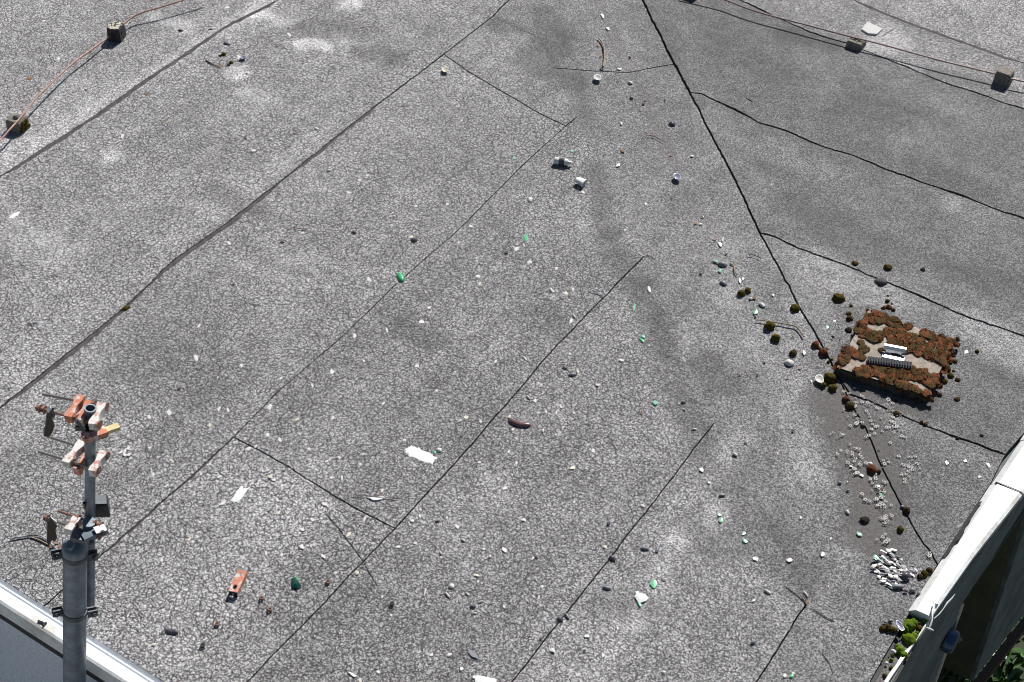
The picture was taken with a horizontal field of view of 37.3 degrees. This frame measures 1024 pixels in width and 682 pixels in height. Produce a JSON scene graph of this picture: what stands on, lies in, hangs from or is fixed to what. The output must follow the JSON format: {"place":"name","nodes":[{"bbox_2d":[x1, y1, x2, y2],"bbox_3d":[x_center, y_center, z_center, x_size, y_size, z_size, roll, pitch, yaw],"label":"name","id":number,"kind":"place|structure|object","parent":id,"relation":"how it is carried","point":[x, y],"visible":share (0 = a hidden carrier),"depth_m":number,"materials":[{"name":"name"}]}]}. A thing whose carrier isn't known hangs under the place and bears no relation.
{"place":"outdoors","nodes":[
{"label":"outdoors","id":0,"kind":"place"},
{"bbox_2d":[937,618,1023,681],"bbox_3d":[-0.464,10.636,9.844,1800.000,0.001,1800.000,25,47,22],"label":"ground","id":1,"kind":"structure","parent":0,"point":[1019,645],"depth_m":17.52,"materials":[{"name":"soil"}]},
{"bbox_2d":[0,614,104,681],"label":"wall","id":2,"kind":"structure","parent":1,"relation":"on","point":[26,656],"depth_m":6.88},
{"bbox_2d":[35,393,119,681],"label":"antenna mast","id":3,"kind":"object","parent":2,"relation":"attached to","point":[77,553],"visible":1,"depth_m":5.88,"materials":[{"name":"metal"}]},
{"bbox_2d":[11,534,57,548],"bbox_3d":[-2.174,0.921,6.982,0.268,0.009,0.064,13,44,11],"label":"cable","id":4,"kind":"object","parent":3,"relation":"attached to","point":[51,543],"visible":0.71,"depth_m":6.99,"materials":[{"name":"grey rubber"}]},
{"bbox_2d":[82,494,109,516],"bbox_3d":[-1.620,0.640,5.912,0.090,0.132,0.087,-7,44,-10],"label":"floodlight","id":5,"kind":"object","parent":3,"relation":"attached to","point":[102,506],"visible":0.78,"depth_m":5.92,"materials":[{"name":"black plastic"}]},
{"bbox_2d":[0,578,162,681],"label":"parapet capping","id":6,"kind":"object","parent":2,"relation":"on","point":[104,662],"visible":0.68,"depth_m":6.58,"materials":[{"name":"metal"}]},
{"bbox_2d":[757,434,1023,681],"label":"building","id":7,"kind":"structure","parent":1,"relation":"on","point":[982,612],"depth_m":8.59,"materials":[{"name":"concrete"}]},
{"bbox_2d":[0,0,1023,681],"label":"roof","id":8,"kind":"structure","parent":7,"relation":"on","point":[814,166],"depth_m":8.22,"materials":[{"name":"asphalt"}]},
{"bbox_2d":[9,212,19,218],"bbox_3d":[-2.864,-0.729,8.745,0.030,0.003,0.075,25,47,22],"label":"paper strip","id":9,"kind":"object","parent":8,"relation":"on","point":[12,216],"visible":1,"depth_m":8.74,"materials":[{"name":"white paper"}]},
{"bbox_2d":[5,112,30,133],"bbox_3d":[-3.038,-1.345,9.329,0.119,0.090,0.112,16,45,14],"label":"wire block","id":10,"kind":"object","parent":8,"relation":"on","point":[22,125],"depth_m":9.31,"materials":[{"name":"concrete"}]},
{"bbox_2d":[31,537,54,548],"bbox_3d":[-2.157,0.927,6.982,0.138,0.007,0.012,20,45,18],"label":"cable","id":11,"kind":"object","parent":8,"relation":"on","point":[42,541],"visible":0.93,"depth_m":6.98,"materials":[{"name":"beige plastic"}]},
{"bbox_2d":[107,21,125,42],"bbox_3d":[-2.639,-2.063,10.117,0.096,0.102,0.102,10,43,8],"label":"wire block","id":12,"kind":"object","parent":8,"relation":"on","point":[116,31],"depth_m":10.09,"materials":[{"name":"grey concrete"}]},
{"bbox_2d":[0,0,183,141],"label":"lightning wire","id":13,"kind":"object","parent":12,"relation":"on","point":[43,90],"visible":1,"depth_m":9.78,"materials":[{"name":"orange metal"}]},
{"bbox_2d":[165,628,178,633],"bbox_3d":[-1.488,1.268,6.639,0.061,0.010,0.024,9,43,7],"label":"tube shell","id":14,"kind":"object","parent":8,"relation":"on","point":[171,631],"visible":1,"depth_m":6.63},
{"bbox_2d":[228,570,246,596],"bbox_3d":[-1.233,1.090,6.825,0.042,0.029,0.126,11,43,9],"label":"metal bracket","id":15,"kind":"object","parent":8,"relation":"on","point":[238,580],"visible":1,"depth_m":6.81,"materials":[{"name":"orange metal"}]},
{"bbox_2d":[230,485,249,502],"bbox_3d":[-1.298,0.732,7.237,0.049,0.004,0.127,15,44,13],"label":"bird dropping","id":16,"kind":"object","parent":8,"relation":"on","point":[239,494],"visible":1,"depth_m":7.24,"materials":[{"name":"white"}]},
{"bbox_2d":[292,577,300,588],"bbox_3d":[-0.979,1.090,6.850,0.042,0.017,0.066,-16,46,-19],"label":"glass shard","id":17,"kind":"object","parent":8,"relation":"on","point":[296,584],"visible":1,"depth_m":6.84,"materials":[{"name":"teal glass"}]},
{"bbox_2d":[328,494,400,498],"bbox_3d":[-0.702,0.741,7.244,0.349,0.004,0.008,3,43,1],"label":"twine","id":18,"kind":"object","parent":8,"relation":"on","point":[363,495],"visible":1,"depth_m":7.24,"materials":[{"name":"beige fabric"}]},
{"bbox_2d":[366,496,383,500],"bbox_3d":[-0.652,0.751,7.238,0.092,0.003,0.026,2,43,0],"label":"paper scrap","id":19,"kind":"object","parent":8,"relation":"on","point":[373,498],"visible":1,"depth_m":7.24,"materials":[{"name":"white paper"}]},
{"bbox_2d":[397,272,404,281],"bbox_3d":[-0.619,-0.359,8.443,0.038,0.016,0.074,-12,45,-15],"label":"green tube","id":20,"kind":"object","parent":8,"relation":"on","point":[400,277],"visible":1,"depth_m":8.43,"materials":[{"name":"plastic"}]},
{"bbox_2d":[405,446,436,464],"bbox_3d":[-0.451,0.561,7.456,0.172,0.004,0.083,25,47,22],"label":"bird dropping","id":21,"kind":"object","parent":8,"relation":"on","point":[418,454],"visible":1,"depth_m":7.46,"materials":[{"name":"white"}]},
{"bbox_2d":[442,66,447,71],"bbox_3d":[-0.441,-1.782,9.981,0.044,0.016,0.069,1,43,-1],"label":"shell dish","id":22,"kind":"object","parent":8,"relation":"on","point":[444,68],"visible":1,"depth_m":9.99,"materials":[{"name":"beige ceramic"}]},
{"bbox_2d":[467,648,478,659],"bbox_3d":[-0.171,1.363,6.606,0.025,0.003,0.083,-29,51,-29],"label":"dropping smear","id":23,"kind":"object","parent":8,"relation":"on","point":[472,653],"visible":1,"depth_m":6.60},
{"bbox_2d":[472,675,495,681],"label":"bird dropping","id":24,"kind":"object","parent":8,"relation":"on","point":[478,678],"visible":1,"depth_m":6.51,"materials":[{"name":"white"}]},
{"bbox_2d":[509,419,530,426],"bbox_3d":[0.038,0.412,7.635,0.116,0.014,0.038,12,44,10],"label":"razor shell","id":25,"kind":"object","parent":8,"relation":"on","point":[518,423],"visible":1,"depth_m":7.63},
{"bbox_2d":[554,157,571,165],"bbox_3d":[0.310,-1.094,9.250,0.110,0.044,0.045,9,43,7],"label":"plastic bottle","id":26,"kind":"object","parent":8,"relation":"on","point":[561,161],"visible":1,"depth_m":9.23,"materials":[{"name":"white plastic"}]},
{"bbox_2d":[575,177,586,187],"bbox_3d":[0.411,-0.959,9.109,0.058,0.048,0.065,26,47,15],"label":"crumpled cup","id":27,"kind":"object","parent":8,"relation":"on","point":[581,182],"visible":1,"depth_m":9.10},
{"bbox_2d":[594,74,600,79],"bbox_3d":[0.561,-1.726,9.967,0.049,0.018,0.069,1,43,-1],"label":"shell dish","id":28,"kind":"object","parent":8,"relation":"on","point":[597,76],"visible":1,"depth_m":9.97,"materials":[{"name":"white ceramic"}]},
{"bbox_2d":[598,37,605,66],"bbox_3d":[0.610,-1.946,10.210,0.038,0.012,0.365,0,43,-3],"label":"stick","id":29,"kind":"object","parent":8,"relation":"on","point":[604,52],"visible":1,"depth_m":10.20,"materials":[{"name":"brown wood"}]},
{"bbox_2d":[609,555,615,560],"bbox_3d":[0.465,1.001,7.021,0.038,0.012,0.028,19,45,17],"label":"mussel shell","id":30,"kind":"object","parent":8,"relation":"on","point":[612,557],"visible":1,"depth_m":7.02},
{"bbox_2d":[635,593,647,602],"bbox_3d":[0.585,1.157,6.863,0.054,0.005,0.055,-15,45,-18],"label":"glass lump","id":31,"kind":"object","parent":8,"relation":"on","point":[640,597],"visible":1,"depth_m":6.86,"materials":[{"name":"white glass"}]},
{"bbox_2d":[650,579,656,587],"bbox_3d":[0.648,1.106,6.925,0.030,0.004,0.050,22,46,20],"label":"green glass shard","id":32,"kind":"object","parent":8,"relation":"on","point":[653,583],"visible":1,"depth_m":6.92,"materials":[{"name":"glass"}]},
{"bbox_2d":[673,173,680,179],"bbox_3d":[0.999,-0.992,9.193,0.045,0.018,0.066,1,43,-1],"label":"mussel shell","id":33,"kind":"object","parent":8,"relation":"on","point":[676,176],"visible":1,"depth_m":9.20},
{"bbox_2d":[718,261,726,266],"bbox_3d":[1.195,-0.440,8.610,0.055,0.017,0.041,23,46,20],"label":"mussel shell","id":34,"kind":"object","parent":8,"relation":"on","point":[722,264],"visible":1,"depth_m":8.60},
{"bbox_2d":[737,290,745,296],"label":"moss cushion","id":35,"kind":"object","parent":8,"relation":"on","point":[740,293],"visible":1,"depth_m":8.42,"materials":[{"name":"green plant"}]},
{"bbox_2d":[745,287,750,292],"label":"moss cushion","id":36,"kind":"object","parent":8,"relation":"on","point":[747,289],"visible":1,"depth_m":8.44,"materials":[{"name":"plant"}]},
{"bbox_2d":[764,320,775,329],"bbox_3d":[1.399,-0.088,8.223,0.064,0.046,0.054,-14,45,-17],"label":"moss cushion","id":37,"kind":"object","parent":8,"relation":"on","point":[769,325],"visible":1,"depth_m":8.21,"materials":[{"name":"green plant"}]},
{"bbox_2d":[770,333,780,342],"bbox_3d":[1.417,-0.020,8.155,0.050,0.040,0.055,19,45,17],"label":"moss cushion","id":38,"kind":"object","parent":8,"relation":"on","point":[775,338],"visible":1,"depth_m":8.14,"materials":[{"name":"green plant"}]},
{"bbox_2d":[756,319,804,336],"bbox_3d":[1.465,-0.087,8.237,0.282,0.009,0.063,21,46,19],"label":"stick","id":39,"kind":"object","parent":8,"relation":"on","point":[785,324],"visible":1,"depth_m":8.24,"materials":[{"name":"wood"}]},
{"bbox_2d":[785,359,793,365],"bbox_3d":[1.468,0.110,8.024,0.050,0.019,0.049,30,49,26],"label":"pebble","id":40,"kind":"object","parent":8,"relation":"on","point":[788,362],"visible":1,"depth_m":8.02,"materials":[{"name":"white stone"}]},
{"bbox_2d":[789,349,796,355],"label":"moss cushion","id":41,"kind":"object","parent":8,"relation":"on","point":[793,352],"visible":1,"depth_m":8.07,"materials":[{"name":"plant"}]},
{"bbox_2d":[790,304,799,311],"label":"moss cushion","id":42,"kind":"object","parent":8,"relation":"on","point":[794,307],"visible":1,"depth_m":8.33,"materials":[{"name":"green plant"}]},
{"bbox_2d":[811,340,818,347],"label":"moss cushion","id":43,"kind":"object","parent":8,"relation":"on","point":[815,344],"visible":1,"depth_m":8.12,"materials":[{"name":"brown plant"}]},
{"bbox_2d":[815,374,823,382],"bbox_3d":[1.606,0.201,7.932,0.044,0.016,0.062,1,43,-1],"label":"shell dish","id":44,"kind":"object","parent":8,"relation":"on","point":[819,378],"visible":1,"depth_m":7.94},
{"bbox_2d":[818,348,827,356],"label":"moss cushion","id":45,"kind":"object","parent":8,"relation":"on","point":[823,352],"visible":1,"depth_m":8.07,"materials":[{"name":"brown plant"}]},
{"bbox_2d":[819,382,826,388],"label":"moss cushion","id":46,"kind":"object","parent":8,"relation":"on","point":[823,385],"visible":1,"depth_m":7.90,"materials":[{"name":"green plant"}]},
{"bbox_2d":[823,372,836,383],"bbox_3d":[1.666,0.189,7.937,0.068,0.046,0.072,-22,48,-24],"label":"moss cushion","id":47,"kind":"object","parent":8,"relation":"on","point":[829,378],"visible":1,"depth_m":7.92,"materials":[{"name":"green plant"}]},
{"bbox_2d":[829,384,837,391],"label":"moss cushion","id":48,"kind":"object","parent":8,"relation":"on","point":[833,387],"visible":1,"depth_m":7.88,"materials":[{"name":"green plant"}]},
{"bbox_2d":[831,293,845,303],"bbox_3d":[1.813,-0.241,8.409,0.078,0.043,0.072,-16,46,-19],"label":"moss cushion","id":49,"kind":"object","parent":8,"relation":"on","point":[838,298],"visible":1,"depth_m":8.40,"materials":[{"name":"green plant"}]},
{"bbox_2d":[842,395,850,402],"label":"moss cushion","id":50,"kind":"object","parent":8,"relation":"on","point":[845,398],"visible":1,"depth_m":7.83,"materials":[{"name":"brown plant"}]},
{"bbox_2d":[845,327,851,332],"bbox_3d":[1.826,-0.063,8.227,0.041,0.026,0.046,17,45,15],"label":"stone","id":51,"kind":"object","parent":8,"relation":"on","point":[848,329],"visible":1,"depth_m":8.22,"materials":[{"name":"grey stone"}]},
{"bbox_2d":[846,315,852,320],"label":"moss cushion","id":52,"kind":"object","parent":8,"relation":"on","point":[849,318],"visible":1,"depth_m":8.29,"materials":[{"name":"plant"}]},
{"bbox_2d":[845,401,854,409],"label":"moss cushion","id":53,"kind":"object","parent":8,"relation":"on","point":[849,405],"visible":1,"depth_m":7.79,"materials":[{"name":"plant"}]},
{"bbox_2d":[851,260,858,265],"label":"moss cushion","id":54,"kind":"object","parent":8,"relation":"on","point":[855,263],"visible":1,"depth_m":8.64,"materials":[{"name":"green plant"}]},
{"bbox_2d":[846,35,866,51],"bbox_3d":[2.349,-2.036,10.343,0.109,0.074,0.109,26,48,24],"label":"wire block","id":55,"kind":"object","parent":8,"relation":"on","point":[858,45],"depth_m":10.31,"materials":[{"name":"concrete"}]},
{"bbox_2d":[724,0,1023,81],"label":"lightning wire","id":56,"kind":"object","parent":55,"relation":"on","point":[868,40],"visible":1,"depth_m":10.29,"materials":[{"name":"grey metal"}]},
{"bbox_2d":[860,516,869,522],"bbox_3d":[1.684,0.849,7.239,0.043,0.017,0.042,-22,48,-24],"label":"dark clod","id":57,"kind":"object","parent":8,"relation":"on","point":[865,519],"visible":1,"depth_m":7.23,"materials":[{"name":"brown soil"}]},
{"bbox_2d":[861,22,881,34],"bbox_3d":[2.491,-2.159,10.512,0.123,0.014,0.144,25,47,22],"label":"square tile","id":58,"kind":"object","parent":8,"relation":"on","point":[868,28],"visible":1,"depth_m":10.50,"materials":[{"name":"white tile"}]},
{"bbox_2d":[867,464,877,473],"bbox_3d":[1.778,0.628,7.477,0.057,0.034,0.047,11,43,9],"label":"moss cushion","id":59,"kind":"object","parent":8,"relation":"on","point":[871,468],"visible":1,"depth_m":7.47,"materials":[{"name":"brown plant"}]},
{"bbox_2d":[830,387,931,556],"bbox_3d":[1.819,0.626,7.489,0.408,0.003,1.136,-2,43,-5],"label":"lichen","id":60,"kind":"object","parent":8,"relation":"on","point":[876,498],"visible":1,"depth_m":7.52},
{"bbox_2d":[875,277,886,284],"bbox_3d":[2.076,-0.342,8.532,0.072,0.032,0.058,8,43,6],"label":"stone","id":61,"kind":"object","parent":8,"relation":"on","point":[881,281],"visible":1,"depth_m":8.52,"materials":[{"name":"grey stone"}]},
{"bbox_2d":[879,625,885,630],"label":"moss cushion","id":62,"kind":"object","parent":8,"relation":"on","point":[882,628],"visible":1,"depth_m":6.77,"materials":[{"name":"brown plant"}]},
{"bbox_2d":[884,623,890,631],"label":"moss cushion","id":63,"kind":"object","parent":8,"relation":"on","point":[887,626],"visible":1,"depth_m":6.77,"materials":[{"name":"brown plant"}]},
{"bbox_2d":[883,264,892,270],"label":"moss cushion","id":64,"kind":"object","parent":8,"relation":"on","point":[887,267],"visible":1,"depth_m":8.61,"materials":[{"name":"green plant"}]},
{"bbox_2d":[890,626,896,632],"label":"moss cushion","id":65,"kind":"object","parent":8,"relation":"on","point":[893,629],"visible":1,"depth_m":6.76,"materials":[{"name":"plant"}]},
{"bbox_2d":[831,305,960,402],"bbox_3d":[2.042,0.074,8.051,0.553,0.078,0.573,21,46,19],"label":"paving slab","id":66,"kind":"object","parent":8,"relation":"on","point":[875,331],"depth_m":8.02,"materials":[{"name":"plant"}]},
{"bbox_2d":[867,356,911,369],"bbox_3d":[1.981,0.110,7.957,0.237,0.018,0.051,8,43,6],"label":"ribbed strip","id":67,"kind":"object","parent":66,"relation":"on","point":[889,362],"visible":1,"depth_m":7.95,"materials":[{"name":"grey rubber"}]},
{"bbox_2d":[882,344,906,360],"bbox_3d":[2.018,0.059,8.013,0.119,0.038,0.089,12,44,10],"label":"metal tray","id":68,"kind":"object","parent":66,"relation":"on","point":[890,349],"visible":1,"depth_m":8.01,"materials":[{"name":"metal"}]},
{"bbox_2d":[893,410,899,415],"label":"moss cushion","id":69,"kind":"object","parent":8,"relation":"on","point":[896,412],"visible":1,"depth_m":7.77,"materials":[{"name":"brown plant"}]},
{"bbox_2d":[892,584,904,587],"bbox_3d":[1.769,1.120,6.947,0.061,0.010,0.024,-3,43,-6],"label":"mussel shell","id":70,"kind":"object","parent":8,"relation":"on","point":[898,586],"visible":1,"depth_m":6.94},
{"bbox_2d":[870,615,929,681],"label":"gutter","id":71,"kind":"object","parent":8,"relation":"on","point":[897,663],"visible":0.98,"depth_m":6.67,"materials":[{"name":"paint"}]},
{"bbox_2d":[895,646,904,654],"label":"moss cushion","id":72,"kind":"object","parent":71,"relation":"on","point":[899,649],"visible":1,"depth_m":6.69,"materials":[{"name":"green plant"}]},
{"bbox_2d":[898,651,908,659],"bbox_3d":[1.726,1.382,6.683,0.042,0.030,0.042,-27,51,-28],"label":"moss cushion","id":73,"kind":"object","parent":71,"relation":"on","point":[904,654],"visible":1,"depth_m":6.67,"materials":[{"name":"green plant"}]},
{"bbox_2d":[900,623,908,633],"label":"moss cushion","id":74,"kind":"object","parent":71,"relation":"on","point":[906,629],"visible":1,"depth_m":6.78,"materials":[{"name":"green plant"}]},
{"bbox_2d":[902,619,915,632],"bbox_3d":[1.780,1.268,6.800,0.057,0.041,0.065,-25,49,-26],"label":"moss cushion","id":75,"kind":"object","parent":71,"relation":"on","point":[910,624],"visible":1,"depth_m":6.79,"materials":[{"name":"green plant"}]},
{"bbox_2d":[904,633,916,645],"bbox_3d":[1.772,1.321,6.743,0.063,0.036,0.065,-5,43,-8],"label":"moss cushion","id":76,"kind":"object","parent":71,"relation":"on","point":[909,639],"visible":1,"depth_m":6.73,"materials":[{"name":"green plant"}]},
{"bbox_2d":[912,618,917,627],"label":"moss cushion","id":77,"kind":"object","parent":71,"relation":"on","point":[915,622],"visible":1,"depth_m":6.80,"materials":[{"name":"green plant"}]},
{"bbox_2d":[896,620,903,630],"bbox_3d":[1.730,1.272,6.771,0.025,0.010,0.060,-12,45,-16],"label":"mussel shell","id":78,"kind":"object","parent":8,"relation":"on","point":[900,626],"visible":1,"depth_m":6.77},
{"bbox_2d":[897,525,903,532],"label":"moss cushion","id":79,"kind":"object","parent":8,"relation":"on","point":[900,528],"visible":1,"depth_m":7.20,"materials":[{"name":"green plant"}]},
{"bbox_2d":[901,572,910,578],"bbox_3d":[1.816,1.075,6.986,0.047,0.015,0.039,-17,46,-20],"label":"mussel shell","id":80,"kind":"object","parent":8,"relation":"on","point":[905,575],"visible":1,"depth_m":6.98},
{"bbox_2d":[903,506,909,513],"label":"moss cushion","id":81,"kind":"object","parent":8,"relation":"on","point":[906,510],"visible":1,"depth_m":7.28,"materials":[{"name":"brown plant"}]},
{"bbox_2d":[921,570,927,576],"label":"moss cushion","id":82,"kind":"object","parent":8,"relation":"on","point":[924,573],"visible":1,"depth_m":7.00,"materials":[{"name":"plant"}]},
{"bbox_2d":[926,567,933,573],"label":"moss cushion","id":83,"kind":"object","parent":8,"relation":"on","point":[929,570],"visible":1,"depth_m":7.02,"materials":[{"name":"brown plant"}]},
{"bbox_2d":[941,378,948,383],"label":"moss cushion","id":84,"kind":"object","parent":8,"relation":"on","point":[944,381],"visible":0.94,"depth_m":7.95,"materials":[{"name":"green plant"}]},
{"bbox_2d":[947,372,953,378],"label":"moss cushion","id":85,"kind":"object","parent":8,"relation":"on","point":[950,375],"visible":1,"depth_m":7.98,"materials":[{"name":"green plant"}]},
{"bbox_2d":[993,66,1014,86],"bbox_3d":[3.262,-1.751,10.063,0.105,0.100,0.100,26,48,23],"label":"wire block","id":86,"kind":"object","parent":8,"relation":"on","point":[1003,75],"depth_m":10.03,"materials":[{"name":"concrete"}]},
{"bbox_2d":[941,628,962,653],"bbox_3d":[2.191,1.498,7.545,0.068,0.128,0.128,25,47,22],"label":"round fitting","id":87,"kind":"object","parent":7,"relation":"attached to","point":[952,638],"visible":1,"depth_m":7.50,"materials":[{"name":"blue paint"}]},
{"bbox_2d":[909,435,1023,621],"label":"parapet capping","id":88,"kind":"object","parent":7,"relation":"on","point":[997,503],"visible":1,"depth_m":7.18,"materials":[{"name":"paint"}]},
{"bbox_2d":[926,594,954,630],"bbox_3d":[1.898,1.201,6.769,0.074,0.074,0.204,25,47,22],"label":"torn sealant","id":89,"kind":"object","parent":88,"relation":"on","point":[935,603],"visible":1,"depth_m":6.77,"materials":[{"name":"paint"}]},
{"bbox_2d":[973,617,1023,681],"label":"timber rail","id":90,"kind":"object","parent":7,"relation":"attached to","point":[1000,654],"visible":1,"depth_m":12.76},
{"bbox_2d":[939,615,1023,681],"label":"shrub","id":91,"kind":"object","parent":1,"relation":"on","point":[1013,672],"visible":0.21,"depth_m":13.47,"materials":[{"name":"green plant"}]}
]}

